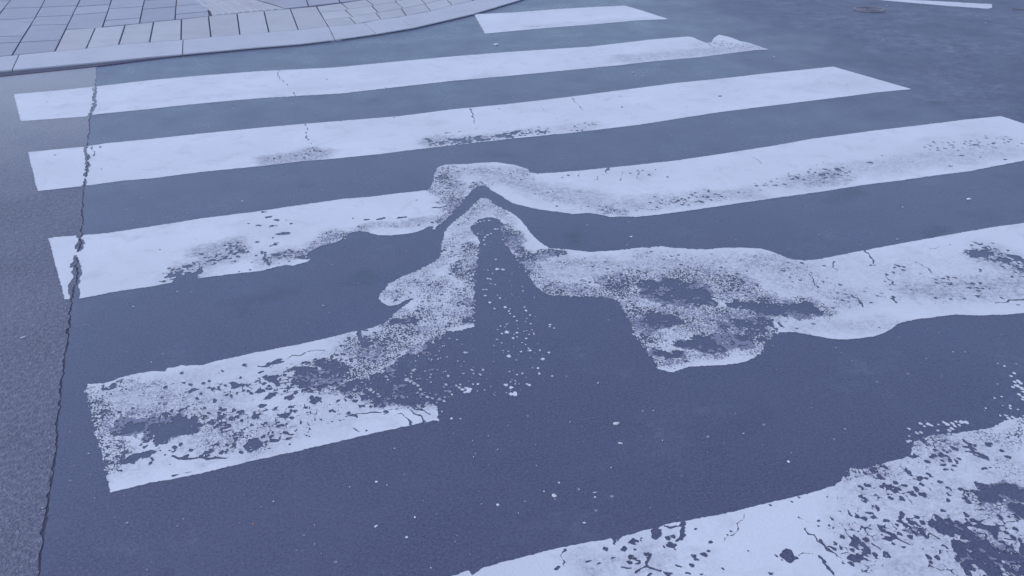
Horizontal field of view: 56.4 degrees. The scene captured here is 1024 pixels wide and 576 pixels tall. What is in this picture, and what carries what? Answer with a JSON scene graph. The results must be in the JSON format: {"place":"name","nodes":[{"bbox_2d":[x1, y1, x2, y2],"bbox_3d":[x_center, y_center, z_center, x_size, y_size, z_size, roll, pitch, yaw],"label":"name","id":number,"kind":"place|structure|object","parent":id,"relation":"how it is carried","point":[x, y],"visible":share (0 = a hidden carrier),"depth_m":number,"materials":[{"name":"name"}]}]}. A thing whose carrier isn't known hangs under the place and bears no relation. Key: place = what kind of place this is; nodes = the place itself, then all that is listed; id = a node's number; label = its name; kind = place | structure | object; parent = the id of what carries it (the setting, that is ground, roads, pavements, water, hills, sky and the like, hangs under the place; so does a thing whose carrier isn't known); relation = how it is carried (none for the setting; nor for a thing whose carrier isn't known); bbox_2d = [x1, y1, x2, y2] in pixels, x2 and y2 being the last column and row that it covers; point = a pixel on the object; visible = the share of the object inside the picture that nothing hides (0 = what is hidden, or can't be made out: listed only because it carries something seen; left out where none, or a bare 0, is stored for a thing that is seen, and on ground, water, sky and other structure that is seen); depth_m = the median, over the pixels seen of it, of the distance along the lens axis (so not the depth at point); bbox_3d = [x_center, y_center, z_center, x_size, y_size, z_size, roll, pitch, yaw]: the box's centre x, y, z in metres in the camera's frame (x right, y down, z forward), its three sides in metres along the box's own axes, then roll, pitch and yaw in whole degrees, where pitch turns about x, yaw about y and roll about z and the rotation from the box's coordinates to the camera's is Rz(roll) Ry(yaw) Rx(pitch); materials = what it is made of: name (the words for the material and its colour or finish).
{"place":"outdoors","nodes":[
{"label":"outdoors","id":0,"kind":"place"},
{"bbox_2d":[38,69,96,575],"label":"ground","id":1,"kind":"structure","parent":0,"point":[42,532],"depth_m":2.38,"materials":[{"name":"black asphalt"}]},
{"bbox_2d":[0,67,96,575],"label":"gutter","id":2,"kind":"object","parent":1,"relation":"on","point":[35,305],"visible":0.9,"depth_m":2.87,"materials":[{"name":"asphalt"}]},
{"bbox_2d":[0,0,521,76],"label":"pavement bed","id":3,"kind":"object","parent":1,"relation":"on","point":[11,73],"visible":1,"depth_m":5.69,"materials":[{"name":"grey concrete"}]},
{"bbox_2d":[0,55,18,71],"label":"kerb stone","id":4,"kind":"object","parent":3,"relation":"on","point":[7,63],"visible":0.94,"depth_m":5.45,"materials":[{"name":"concrete"}]},
{"bbox_2d":[13,40,182,70],"bbox_3d":[-2.412,-1.370,5.618,0.920,0.015,0.431,-9,29,-16],"label":"kerb stone","id":5,"kind":"object","parent":3,"relation":"on","point":[114,53],"visible":1,"depth_m":5.59,"materials":[{"name":"concrete"}]},
{"bbox_2d":[183,27,334,54],"bbox_3d":[-1.563,-1.534,5.914,0.915,0.012,0.442,-9,29,-16],"label":"kerb stone","id":6,"kind":"object","parent":3,"relation":"on","point":[251,41],"visible":1,"depth_m":5.88,"materials":[{"name":"concrete"}]},
{"bbox_2d":[56,0,471,50],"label":"pavement border","id":7,"kind":"object","parent":3,"relation":"on","point":[363,11],"visible":1,"depth_m":6.32,"materials":[{"name":"concrete"}]},
{"bbox_2d":[329,23,375,40],"bbox_3d":[-1.026,-1.637,6.103,0.267,0.011,0.413,-9,29,-16],"label":"kerb stone","id":8,"kind":"object","parent":3,"relation":"on","point":[340,32],"visible":1,"depth_m":6.08,"materials":[{"name":"concrete"}]},
{"bbox_2d":[364,17,413,33],"bbox_3d":[-0.815,-1.710,6.238,0.270,0.011,0.407,-13,30,-22],"label":"kerb stone","id":9,"kind":"object","parent":3,"relation":"on","point":[382,26],"visible":1,"depth_m":6.22,"materials":[{"name":"concrete"}]},
{"bbox_2d":[398,12,446,27],"bbox_3d":[-0.610,-1.790,6.386,0.274,0.011,0.393,-16,31,-26],"label":"kerb stone","id":10,"kind":"object","parent":3,"relation":"on","point":[419,20],"visible":1,"depth_m":6.38,"materials":[{"name":"concrete"}]},
{"bbox_2d":[427,6,472,20],"bbox_3d":[-0.436,-1.889,6.572,0.237,0.011,0.401,-16,31,-27],"label":"kerb stone","id":11,"kind":"object","parent":3,"relation":"on","point":[448,13],"visible":1,"depth_m":6.55,"materials":[{"name":"concrete"}]},
{"bbox_2d":[452,2,493,13],"bbox_3d":[-0.285,-1.970,6.724,0.240,0.011,0.361,-21,34,-33],"label":"kerb stone","id":12,"kind":"object","parent":3,"relation":"on","point":[472,7],"visible":1,"depth_m":6.72,"materials":[{"name":"concrete"}]},
{"bbox_2d":[470,0,513,7],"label":"kerb stone","id":13,"kind":"object","parent":3,"relation":"on","point":[495,3],"visible":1,"depth_m":6.87,"materials":[{"name":"concrete"}]},
{"bbox_2d":[0,0,360,56],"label":"pavement","id":14,"kind":"structure","parent":0,"point":[48,21],"depth_m":6.59,"materials":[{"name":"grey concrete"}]},
{"bbox_2d":[196,0,283,15],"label":"tactile pavement","id":15,"kind":"structure","parent":14,"relation":"on","point":[219,7],"depth_m":6.82,"materials":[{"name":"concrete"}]},
{"bbox_2d":[40,0,1023,575],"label":"road","id":16,"kind":"structure","parent":0,"point":[818,412],"depth_m":2.67,"materials":[{"name":"grey asphalt"}]},
{"bbox_2d":[14,35,767,120],"bbox_3d":[-0.531,-1.194,5.250,4.105,0.002,0.617,-9,29,-16],"label":"zebra stripe","id":17,"kind":"object","parent":16,"relation":"on","point":[133,96],"visible":1,"depth_m":5.14,"materials":[{"name":"paint"}]},
{"bbox_2d":[28,67,909,190],"bbox_3d":[-0.027,-0.786,4.454,4.154,0.002,0.582,-9,29,-16],"label":"zebra stripe","id":18,"kind":"object","parent":16,"relation":"on","point":[150,158],"visible":1,"depth_m":4.34,"materials":[{"name":"paint"}]},
{"bbox_2d":[1,5,1001,569],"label":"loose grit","id":19,"kind":"object","parent":16,"relation":"on","point":[453,433],"visible":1,"depth_m":2.42,"materials":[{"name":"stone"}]},
{"bbox_2d":[48,116,1023,299],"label":"zebra stripe","id":20,"kind":"object","parent":16,"relation":"on","point":[117,261],"visible":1,"depth_m":3.61,"materials":[{"name":"paint"}]},
{"bbox_2d":[84,198,1023,492],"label":"zebra stripe","id":21,"kind":"object","parent":16,"relation":"on","point":[862,278],"visible":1,"depth_m":2.77,"materials":[{"name":"paint"}]},
{"bbox_2d":[475,6,665,33],"bbox_3d":[0.340,-1.826,6.442,1.262,0.002,0.622,-9,29,-16],"label":"zebra stripe","id":22,"kind":"object","parent":16,"relation":"on","point":[508,22],"visible":1,"depth_m":6.41,"materials":[{"name":"paint"}]},
{"bbox_2d":[452,363,1023,575],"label":"zebra stripe","id":23,"kind":"object","parent":16,"relation":"on","point":[764,534],"visible":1,"depth_m":1.97,"materials":[{"name":"paint"}]},
{"bbox_2d":[853,6,884,12],"bbox_3d":[2.449,-1.909,6.553,0.208,0.011,0.208,-9,29,-16],"label":"manhole cover","id":24,"kind":"object","parent":16,"relation":"on","point":[869,9],"visible":1,"depth_m":6.54,"materials":[{"name":"metal"}]},
{"bbox_2d":[883,0,991,8],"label":"lane line","id":25,"kind":"object","parent":16,"relation":"on","point":[971,5],"visible":1,"depth_m":6.70,"materials":[{"name":"paint"}]}
]}

